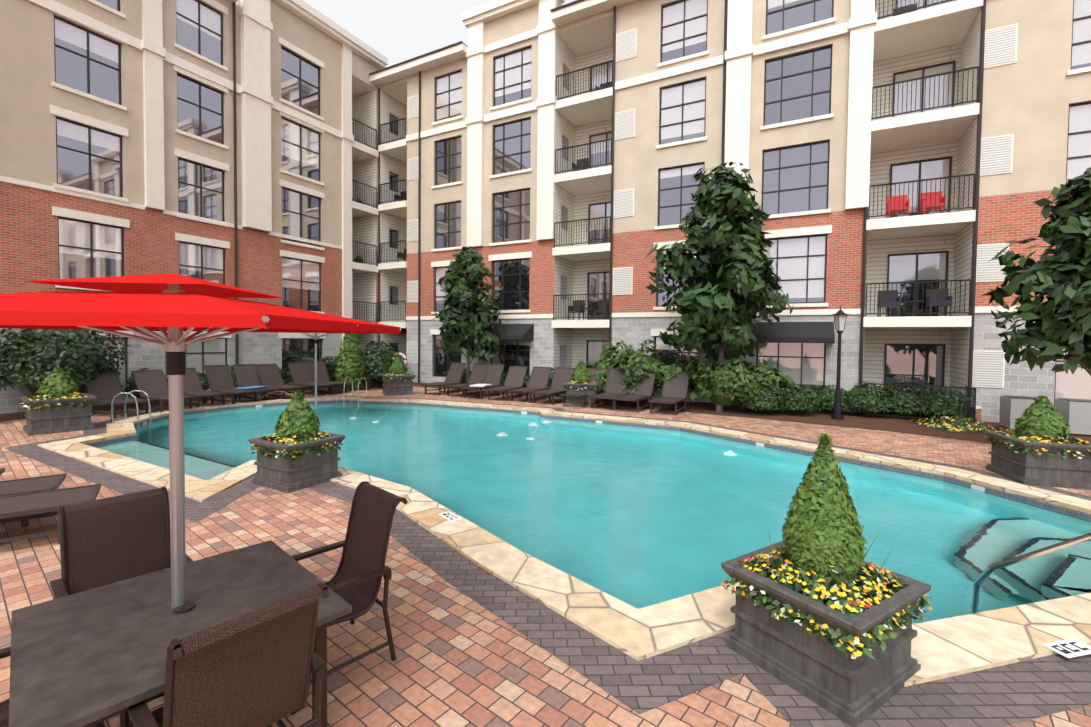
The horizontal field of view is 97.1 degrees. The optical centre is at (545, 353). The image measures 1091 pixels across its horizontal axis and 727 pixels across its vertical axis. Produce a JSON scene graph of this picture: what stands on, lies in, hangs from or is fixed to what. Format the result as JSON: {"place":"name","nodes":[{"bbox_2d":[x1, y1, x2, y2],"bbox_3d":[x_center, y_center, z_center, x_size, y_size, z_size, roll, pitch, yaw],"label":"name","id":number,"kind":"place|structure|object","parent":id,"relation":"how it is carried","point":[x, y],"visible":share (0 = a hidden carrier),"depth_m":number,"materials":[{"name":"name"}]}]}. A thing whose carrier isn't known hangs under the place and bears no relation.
{"place":"outdoors","nodes":[
{"label":"outdoors","id":0,"kind":"place"},
{"bbox_2d":[392,353,406,363],"bbox_3d":[-7.005,0.743,23.183,0.709,1.554,0.300,1,2,-1],"label":"life ring","id":1,"kind":"object","parent":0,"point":[404,356],"visible":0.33,"depth_m":23.06,"materials":[{"name":"white plastic"}]},
{"bbox_2d":[303,0,575,67],"label":"sky","id":2,"kind":"structure","parent":0,"point":[399,30],"materials":[{"name":"white"}]},
{"bbox_2d":[0,380,1090,726],"bbox_3d":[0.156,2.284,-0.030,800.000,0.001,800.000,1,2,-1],"label":"ground","id":3,"kind":"structure","parent":0,"point":[462,660],"depth_m":3.78,"materials":[{"name":"red brick"}]},
{"bbox_2d":[0,473,65,527],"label":"lounger","id":4,"kind":"object","parent":3,"relation":"on","point":[28,485],"visible":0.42,"depth_m":5.97,"materials":[{"name":"brown"}]},
{"bbox_2d":[0,484,100,543],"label":"lounger","id":5,"kind":"object","parent":3,"relation":"on","point":[24,506],"visible":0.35,"depth_m":5.42,"materials":[{"name":"brown"}]},
{"bbox_2d":[0,646,105,726],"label":"chair","id":6,"kind":"object","parent":3,"relation":"on","point":[4,704],"visible":0.04,"depth_m":2.37,"materials":[{"name":"wicker"}]},
{"bbox_2d":[20,367,96,435],"bbox_3d":[-11.622,1.065,11.499,1.255,1.507,1.261,2,2,39],"label":"planter","id":7,"kind":"object","parent":3,"relation":"on","point":[59,403],"visible":1,"depth_m":11.24,"materials":[{"name":"grey stone"}]},
{"bbox_2d":[85,371,153,417],"bbox_3d":[-12.253,1.149,13.792,1.907,1.190,0.831,1,2,24],"label":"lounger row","id":8,"kind":"object","parent":3,"relation":"on","point":[104,388],"visible":0.69,"depth_m":13.95,"materials":[{"name":"brown"}]},
{"bbox_2d":[50,486,192,598],"bbox_3d":[-2.794,1.592,3.223,0.853,1.136,0.686,2,2,40],"label":"chair","id":9,"kind":"object","parent":3,"relation":"on","point":[108,540],"visible":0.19,"depth_m":3.36,"materials":[{"name":"wicker"}]},
{"bbox_2d":[131,370,195,411],"bbox_3d":[-11.693,1.135,14.757,1.935,1.171,0.831,1,2,27],"label":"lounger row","id":10,"kind":"object","parent":3,"relation":"on","point":[153,384],"visible":0.79,"depth_m":14.92,"materials":[{"name":"brown"}]},
{"bbox_2d":[9,540,351,726],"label":"dining table","id":11,"kind":"object","parent":3,"relation":"on","point":[91,657],"visible":0.77,"depth_m":2.55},
{"bbox_2d":[0,273,400,608],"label":"umbrella","id":12,"kind":"object","parent":11,"relation":"on","point":[174,305],"visible":1,"depth_m":2.42,"materials":[{"name":"red fabric"}]},
{"bbox_2d":[0,0,387,413],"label":"building wall","id":13,"kind":"structure","parent":3,"relation":"on","point":[234,143],"depth_m":17.92,"materials":[{"name":"stone"}]},
{"bbox_2d":[184,368,228,407],"bbox_3d":[-11.298,1.105,15.677,1.913,1.186,0.831,1,2,26],"label":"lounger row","id":14,"kind":"object","parent":3,"relation":"on","point":[192,385],"visible":0.52,"depth_m":15.96,"materials":[{"name":"brown"}]},
{"bbox_2d":[120,583,329,726],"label":"chair","id":15,"kind":"object","parent":3,"relation":"on","point":[257,667],"visible":1,"depth_m":2.09,"materials":[{"name":"fabric"}]},
{"bbox_2d":[204,365,261,403],"bbox_3d":[-10.709,1.055,16.488,1.818,1.249,0.831,1,2,25],"label":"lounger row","id":16,"kind":"object","parent":3,"relation":"on","point":[219,378],"visible":0.83,"depth_m":16.65,"materials":[{"name":"brown"}]},
{"bbox_2d":[232,364,282,399],"bbox_3d":[-10.357,1.039,17.328,1.820,1.239,0.831,2,2,32],"label":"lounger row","id":17,"kind":"object","parent":3,"relation":"on","point":[246,375],"visible":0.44,"depth_m":17.59,"materials":[{"name":"brown"}]},
{"bbox_2d":[256,364,308,398],"bbox_3d":[-9.836,1.036,17.993,1.863,1.216,0.831,1,2,26],"label":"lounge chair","id":18,"kind":"object","parent":3,"relation":"on","point":[269,375],"visible":0.77,"depth_m":18.17,"materials":[{"name":"brown"}]},
{"bbox_2d":[248,390,345,492],"bbox_3d":[-3.909,1.297,7.615,1.054,1.435,1.067,2,2,30],"label":"planter","id":19,"kind":"object","parent":3,"relation":"on","point":[298,450],"visible":1,"depth_m":7.36,"materials":[{"name":"grey stone"}]},
{"bbox_2d":[288,362,336,395],"bbox_3d":[-9.233,0.997,19.055,1.818,1.244,0.831,1,2,28],"label":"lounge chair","id":20,"kind":"object","parent":3,"relation":"on","point":[300,373],"visible":1,"depth_m":19.22,"materials":[{"name":"brown"}]},
{"bbox_2d":[301,333,330,408],"bbox_3d":[-7.286,0.238,15.289,3.718,3.025,3.718,0,2,-9],"label":"umbrella pole","id":21,"kind":"object","parent":3,"relation":"on","point":[315,335],"visible":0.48,"depth_m":15.27,"materials":[{"name":"silver metal"}]},
{"bbox_2d":[307,361,350,393],"bbox_3d":[-8.921,0.976,19.776,1.818,1.249,0.831,2,2,32],"label":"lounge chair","id":22,"kind":"object","parent":3,"relation":"on","point":[322,375],"visible":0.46,"depth_m":20.06,"materials":[{"name":"brown"}]},
{"bbox_2d":[291,481,407,714],"bbox_3d":[-1.502,1.600,3.392,0.686,1.136,0.853,2,2,43],"label":"chair","id":23,"kind":"object","parent":3,"relation":"on","point":[354,582],"visible":0.65,"depth_m":3.49,"materials":[{"name":"wicker"}]},
{"bbox_2d":[381,354,415,395],"bbox_3d":[-5.978,0.820,19.511,1.271,1.639,1.306,0,2,-26],"label":"planter","id":24,"kind":"object","parent":3,"relation":"on","point":[397,379],"visible":1,"depth_m":19.17,"materials":[{"name":"grey stone"}]},
{"bbox_2d":[420,362,465,394],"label":"lounger","id":25,"kind":"object","parent":3,"relation":"on","point":[455,373],"visible":0.98,"depth_m":20.35,"materials":[{"name":"brown"}]},
{"bbox_2d":[443,364,486,396],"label":"lounger","id":26,"kind":"object","parent":3,"relation":"on","point":[477,374],"visible":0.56,"depth_m":19.89,"materials":[{"name":"brown"}]},
{"bbox_2d":[235,384,491,393],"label":"towels on loungers","id":27,"kind":"object","parent":26,"relation":"on","point":[266,392],"visible":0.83,"depth_m":17.28,"materials":[{"name":"white"}]},
{"bbox_2d":[434,246,503,391],"bbox_3d":[-3.478,-1.492,20.814,3.110,6.242,3.073,2,2,43],"label":"magnolia tree","id":28,"kind":"object","parent":3,"relation":"on","point":[466,312],"visible":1,"depth_m":20.11,"materials":[{"name":"green plant"}]},
{"bbox_2d":[460,364,504,398],"bbox_3d":[-2.438,1.070,18.875,0.831,1.251,1.818,2,2,29],"label":"lounger","id":29,"kind":"object","parent":3,"relation":"on","point":[493,374],"visible":0.77,"depth_m":19.35,"materials":[{"name":"brown"}]},
{"bbox_2d":[484,366,527,400],"bbox_3d":[-1.468,1.126,18.453,0.831,1.185,1.915,1,2,25],"label":"lounger","id":30,"kind":"object","parent":3,"relation":"on","point":[515,377],"visible":0.92,"depth_m":18.95,"materials":[{"name":"brown"}]},
{"bbox_2d":[508,366,551,402],"bbox_3d":[-0.556,1.143,18.011,0.831,1.197,1.896,1,2,28],"label":"lounger","id":31,"kind":"object","parent":3,"relation":"on","point":[539,378],"visible":0.85,"depth_m":18.49,"materials":[{"name":"brown"}]},
{"bbox_2d":[0,381,1090,443],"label":"mulch beds","id":32,"kind":"object","parent":3,"relation":"on","point":[876,422],"visible":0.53,"depth_m":14.64,"materials":[{"name":"brown soil"}]},
{"bbox_2d":[0,328,129,396],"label":"shrub","id":33,"kind":"object","parent":32,"relation":"on","point":[35,358],"visible":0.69,"depth_m":12.93,"materials":[{"name":"green plant"}]},
{"bbox_2d":[122,368,167,398],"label":"shrub","id":34,"kind":"object","parent":32,"relation":"on","point":[130,383],"visible":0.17,"depth_m":15.63,"materials":[{"name":"green plant"}]},
{"bbox_2d":[197,372,209,390],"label":"shrub","id":35,"kind":"object","parent":32,"relation":"on","point":[203,378],"visible":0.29,"depth_m":17.25,"materials":[{"name":"green plant"}]},
{"bbox_2d":[227,364,237,387],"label":"shrub","id":36,"kind":"object","parent":32,"relation":"on","point":[232,373],"visible":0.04,"depth_m":18.13,"materials":[{"name":"green plant"}]},
{"bbox_2d":[260,367,289,384],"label":"shrub","id":37,"kind":"object","parent":32,"relation":"on","point":[286,380],"visible":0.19,"depth_m":19.86,"materials":[{"name":"green plant"}]},
{"bbox_2d":[283,360,307,380],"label":"shrub","id":38,"kind":"object","parent":32,"relation":"on","point":[287,371],"visible":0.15,"depth_m":20.60,"materials":[{"name":"green plant"}]},
{"bbox_2d":[295,357,336,387],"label":"shrub","id":39,"kind":"object","parent":32,"relation":"on","point":[321,359],"visible":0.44,"depth_m":21.53,"materials":[{"name":"green plant"}]},
{"bbox_2d":[324,356,337,372],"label":"shrub","id":40,"kind":"object","parent":32,"relation":"on","point":[335,357],"visible":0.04,"depth_m":22.13,"materials":[{"name":"green plant"}]},
{"bbox_2d":[325,360,337,380],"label":"shrub","id":41,"kind":"object","parent":32,"relation":"on","point":[331,374],"visible":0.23,"depth_m":21.78,"materials":[{"name":"green plant"}]},
{"bbox_2d":[335,318,365,390],"bbox_3d":[-8.340,0.075,20.634,1.272,3.251,1.305,1,2,-1],"label":"conical shrub","id":42,"kind":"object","parent":32,"relation":"on","point":[350,362],"depth_m":20.31,"materials":[{"name":"green plant"}]},
{"bbox_2d":[361,348,398,383],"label":"shrub","id":43,"kind":"object","parent":32,"relation":"on","point":[378,364],"visible":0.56,"depth_m":21.53,"materials":[{"name":"green plant"}]},
{"bbox_2d":[362,340,404,372],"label":"shrub","id":44,"kind":"object","parent":32,"relation":"on","point":[374,345],"visible":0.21,"depth_m":23.32,"materials":[{"name":"green plant"}]},
{"bbox_2d":[460,369,471,383],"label":"shrub","id":45,"kind":"object","parent":32,"relation":"on","point":[462,378],"visible":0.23,"depth_m":21.54,"materials":[{"name":"green plant"}]},
{"bbox_2d":[503,372,529,387],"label":"shrub","id":46,"kind":"object","parent":32,"relation":"on","point":[527,376],"visible":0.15,"depth_m":20.32,"materials":[{"name":"green plant"}]},
{"bbox_2d":[546,372,564,393],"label":"shrub","id":47,"kind":"object","parent":32,"relation":"on","point":[550,378],"visible":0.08,"depth_m":19.45,"materials":[{"name":"green plant"}]},
{"bbox_2d":[587,340,632,392],"bbox_3d":[2.410,0.566,18.165,2.058,2.142,2.014,-1,2,-43],"label":"shrub","id":48,"kind":"object","parent":32,"relation":"on","point":[604,362],"visible":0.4,"depth_m":17.58,"materials":[{"name":"green plant"}]},
{"bbox_2d":[613,337,669,395],"bbox_3d":[3.578,0.526,17.313,2.458,2.258,2.464,1,2,-1],"label":"shrub","id":49,"kind":"object","parent":32,"relation":"on","point":[640,360],"visible":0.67,"depth_m":16.66,"materials":[{"name":"green plant"}]},
{"bbox_2d":[650,353,698,393],"bbox_3d":[4.579,0.830,16.985,1.963,1.757,1.988,1,2,23],"label":"shrub","id":50,"kind":"object","parent":32,"relation":"on","point":[675,367],"visible":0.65,"depth_m":16.73,"materials":[{"name":"green plant"}]},
{"bbox_2d":[644,161,792,411],"bbox_3d":[5.533,-2.062,15.354,3.945,7.892,4.145,-1,2,-44],"label":"magnolia tree","id":51,"kind":"object","parent":32,"relation":"on","point":[722,229],"visible":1,"depth_m":14.62,"materials":[{"name":"green plant"}]},
{"bbox_2d":[686,354,758,407],"bbox_3d":[5.973,0.886,15.643,2.323,1.740,2.247,-1,2,-42],"label":"shrub","id":52,"kind":"object","parent":32,"relation":"on","point":[727,384],"visible":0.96,"depth_m":15.12,"materials":[{"name":"green plant"}]},
{"bbox_2d":[738,383,785,412],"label":"shrub","id":53,"kind":"object","parent":32,"relation":"on","point":[769,401],"visible":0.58,"depth_m":14.68,"materials":[{"name":"green plant"}]},
{"bbox_2d":[742,359,798,407],"bbox_3d":[7.006,0.983,15.492,2.158,1.615,1.694,1,2,-1],"label":"shrub","id":54,"kind":"object","parent":32,"relation":"on","point":[771,375],"visible":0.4,"depth_m":14.94,"materials":[{"name":"green plant"}]},
{"bbox_2d":[777,385,821,413],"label":"hedge","id":55,"kind":"object","parent":32,"relation":"on","point":[799,400],"visible":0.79,"depth_m":14.68,"materials":[{"name":"green plant"}]},
{"bbox_2d":[810,384,855,412],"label":"hedge","id":56,"kind":"object","parent":32,"relation":"on","point":[827,397],"visible":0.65,"depth_m":15.01,"materials":[{"name":"green plant"}]},
{"bbox_2d":[831,305,848,419],"bbox_3d":[8.641,0.270,14.194,0.357,3.360,0.357,2,2,44],"label":"lamp post","id":57,"kind":"object","parent":32,"relation":"on","point":[840,316],"visible":0.96,"depth_m":14.15,"materials":[{"name":"black metal"}]},
{"bbox_2d":[843,384,893,413],"bbox_3d":[9.964,1.427,14.958,1.391,0.972,1.432,-1,2,-44],"label":"hedge","id":58,"kind":"object","parent":32,"relation":"on","point":[862,402],"visible":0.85,"depth_m":14.57,"materials":[{"name":"green plant"}]},
{"bbox_2d":[880,385,927,415],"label":"hedge","id":59,"kind":"object","parent":32,"relation":"on","point":[910,405],"visible":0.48,"depth_m":14.34,"materials":[{"name":"green plant"}]},
{"bbox_2d":[913,385,971,417],"bbox_3d":[11.710,1.441,14.358,1.621,1.011,1.539,1,2,-1],"label":"hedge","id":60,"kind":"object","parent":32,"relation":"on","point":[941,410],"visible":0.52,"depth_m":13.94,"materials":[{"name":"green plant"}]},
{"bbox_2d":[907,413,1010,432],"bbox_3d":[12.457,1.611,14.028,5.404,0.798,2.214,-1,2,-36],"label":"flower bed","id":61,"kind":"object","parent":32,"relation":"on","point":[953,421],"visible":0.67,"depth_m":12.74,"materials":[{"name":"yellow plant"}]},
{"bbox_2d":[999,395,1090,434],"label":"ac condensers","id":62,"kind":"object","parent":32,"relation":"on","point":[1076,414],"visible":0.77,"depth_m":12.41,"materials":[{"name":"grey metal"}]},
{"bbox_2d":[5,396,1090,726],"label":"pool coping","id":63,"kind":"object","parent":3,"relation":"on","point":[999,668],"visible":0.79,"depth_m":3.90,"materials":[{"name":"beige stone"}]},
{"bbox_2d":[530,367,573,404],"bbox_3d":[0.276,1.155,17.477,0.831,1.220,1.855,2,2,31],"label":"lounger","id":64,"kind":"object","parent":3,"relation":"on","point":[561,375],"visible":0.71,"depth_m":17.99,"materials":[{"name":"brown"}]},
{"bbox_2d":[563,360,598,406],"bbox_3d":[1.240,1.002,16.836,1.265,1.585,1.277,1,2,4],"label":"planter","id":65,"kind":"object","parent":3,"relation":"on","point":[580,382],"visible":1,"depth_m":16.37,"materials":[{"name":"grey stone"}]},
{"bbox_2d":[559,368,604,407],"bbox_3d":[1.313,1.181,16.904,0.831,1.225,1.846,2,2,32],"label":"lounger","id":66,"kind":"object","parent":3,"relation":"on","point":[592,371],"visible":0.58,"depth_m":17.11,"materials":[{"name":"brown"}]},
{"bbox_2d":[85,400,1090,519],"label":"pool tile border","id":67,"kind":"object","parent":3,"relation":"in","point":[1014,496],"visible":0.02,"depth_m":10.97,"materials":[{"name":"blue tile"}]},
{"bbox_2d":[110,390,150,427],"bbox_3d":[-10.795,1.835,12.556,0.625,1.721,0.638,0,2,-13],"label":"pool ladder","id":68,"kind":"object","parent":67,"relation":"attached to","point":[136,402],"visible":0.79,"depth_m":12.35,"materials":[{"name":"silver metal"}]},
{"bbox_2d":[344,377,367,403],"bbox_3d":[-6.970,1.723,17.691,0.638,1.721,0.625,1,2,9],"label":"pool ladder","id":69,"kind":"object","parent":67,"relation":"attached to","point":[352,388],"visible":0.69,"depth_m":17.52,"materials":[{"name":"silver metal"}]},
{"bbox_2d":[143,405,1090,657],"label":"depth marker tiles","id":70,"kind":"object","parent":67,"relation":"on","point":[1070,648],"visible":0.98,"depth_m":3.59,"materials":[{"name":"white tile"}]},
{"bbox_2d":[972,533,1090,600],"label":"pool handrail","id":71,"kind":"object","parent":67,"relation":"attached to","point":[980,579],"visible":0.77,"depth_m":4.14,"materials":[{"name":"silver metal"}]},
{"bbox_2d":[588,369,630,409],"bbox_3d":[2.201,1.194,16.407,0.831,1.246,1.818,2,2,30],"label":"lounger","id":72,"kind":"object","parent":3,"relation":"on","point":[613,387],"visible":0.81,"depth_m":16.90,"materials":[{"name":"brown"}]},
{"bbox_2d":[611,370,655,411],"bbox_3d":[2.951,1.222,15.967,0.831,1.234,1.830,2,2,33],"label":"lounger","id":73,"kind":"object","parent":3,"relation":"on","point":[644,390],"visible":0.9,"depth_m":16.35,"materials":[{"name":"brown"}]},
{"bbox_2d":[648,372,689,415],"bbox_3d":[3.981,1.253,15.440,0.831,1.223,1.850,2,2,30],"label":"lounger","id":74,"kind":"object","parent":3,"relation":"on","point":[674,390],"visible":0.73,"depth_m":15.90,"materials":[{"name":"brown"}]},
{"bbox_2d":[368,0,1090,421],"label":"building wall","id":75,"kind":"structure","parent":3,"relation":"on","point":[832,126],"depth_m":16.78,"materials":[{"name":"stone"}]},
{"bbox_2d":[353,3,952,319],"bbox_3d":[1.290,-6.483,20.853,25.659,10.130,2.438,1,2,24],"label":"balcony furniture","id":76,"kind":"object","parent":75,"relation":"on","point":[895,301],"visible":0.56,"depth_m":15.65,"materials":[{"name":"black"}]},
{"bbox_2d":[721,432,931,726],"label":"planter","id":77,"kind":"object","parent":3,"relation":"on","point":[821,609],"visible":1,"depth_m":3.22,"materials":[{"name":"grey stone"}]},
{"bbox_2d":[966,406,981,421],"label":"brick bed wall","id":78,"kind":"structure","parent":3,"relation":"on","point":[978,413],"depth_m":14.08,"materials":[{"name":"red brick"}]},
{"bbox_2d":[981,167,1090,375],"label":"tree","id":79,"kind":"object","parent":3,"relation":"on","point":[1060,277],"visible":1,"depth_m":9.06,"materials":[{"name":"green plant"}]},
{"bbox_2d":[984,395,1090,489],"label":"planter","id":80,"kind":"object","parent":3,"relation":"on","point":[1038,446],"visible":1,"depth_m":7.84,"materials":[{"name":"grey stone"}]},
{"bbox_2d":[92,402,1090,623],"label":"pool water","id":81,"kind":"structure","parent":0,"point":[637,517],"depth_m":7.33,"materials":[{"name":"teal liquid"}]},
{"bbox_2d":[261,388,735,454],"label":"water jets","id":82,"kind":"object","parent":81,"relation":"on","point":[729,451],"visible":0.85,"depth_m":13.50}
]}

